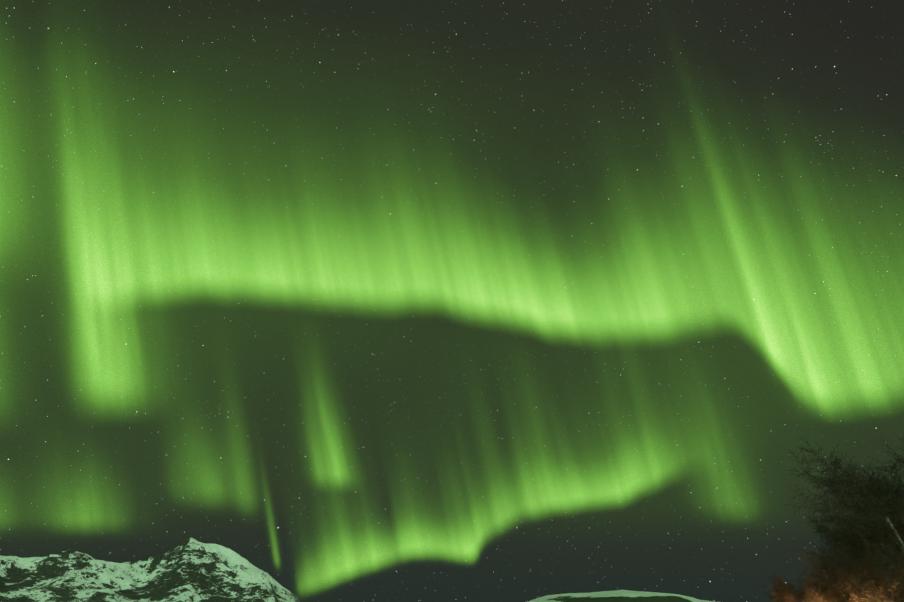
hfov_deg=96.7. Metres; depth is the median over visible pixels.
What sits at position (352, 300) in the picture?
sky
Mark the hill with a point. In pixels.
(621, 596)
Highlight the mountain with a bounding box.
[0,538,301,601]
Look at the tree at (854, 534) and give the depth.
28.93 m
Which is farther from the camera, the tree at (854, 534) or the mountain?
the mountain
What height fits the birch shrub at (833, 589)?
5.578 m
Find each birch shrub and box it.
[761,572,832,601]
[798,553,873,601]
[812,551,895,601]
[823,543,901,601]
[860,536,903,601]
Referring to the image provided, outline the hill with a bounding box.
[528,590,713,601]
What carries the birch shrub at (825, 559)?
on the ground
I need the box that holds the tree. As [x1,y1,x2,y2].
[785,436,903,583]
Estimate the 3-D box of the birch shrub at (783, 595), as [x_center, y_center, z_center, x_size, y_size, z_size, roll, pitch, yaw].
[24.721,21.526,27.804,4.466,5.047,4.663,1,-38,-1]
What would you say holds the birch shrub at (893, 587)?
on the ground
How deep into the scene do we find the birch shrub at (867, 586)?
23.58 m
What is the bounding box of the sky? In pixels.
[0,0,903,601]

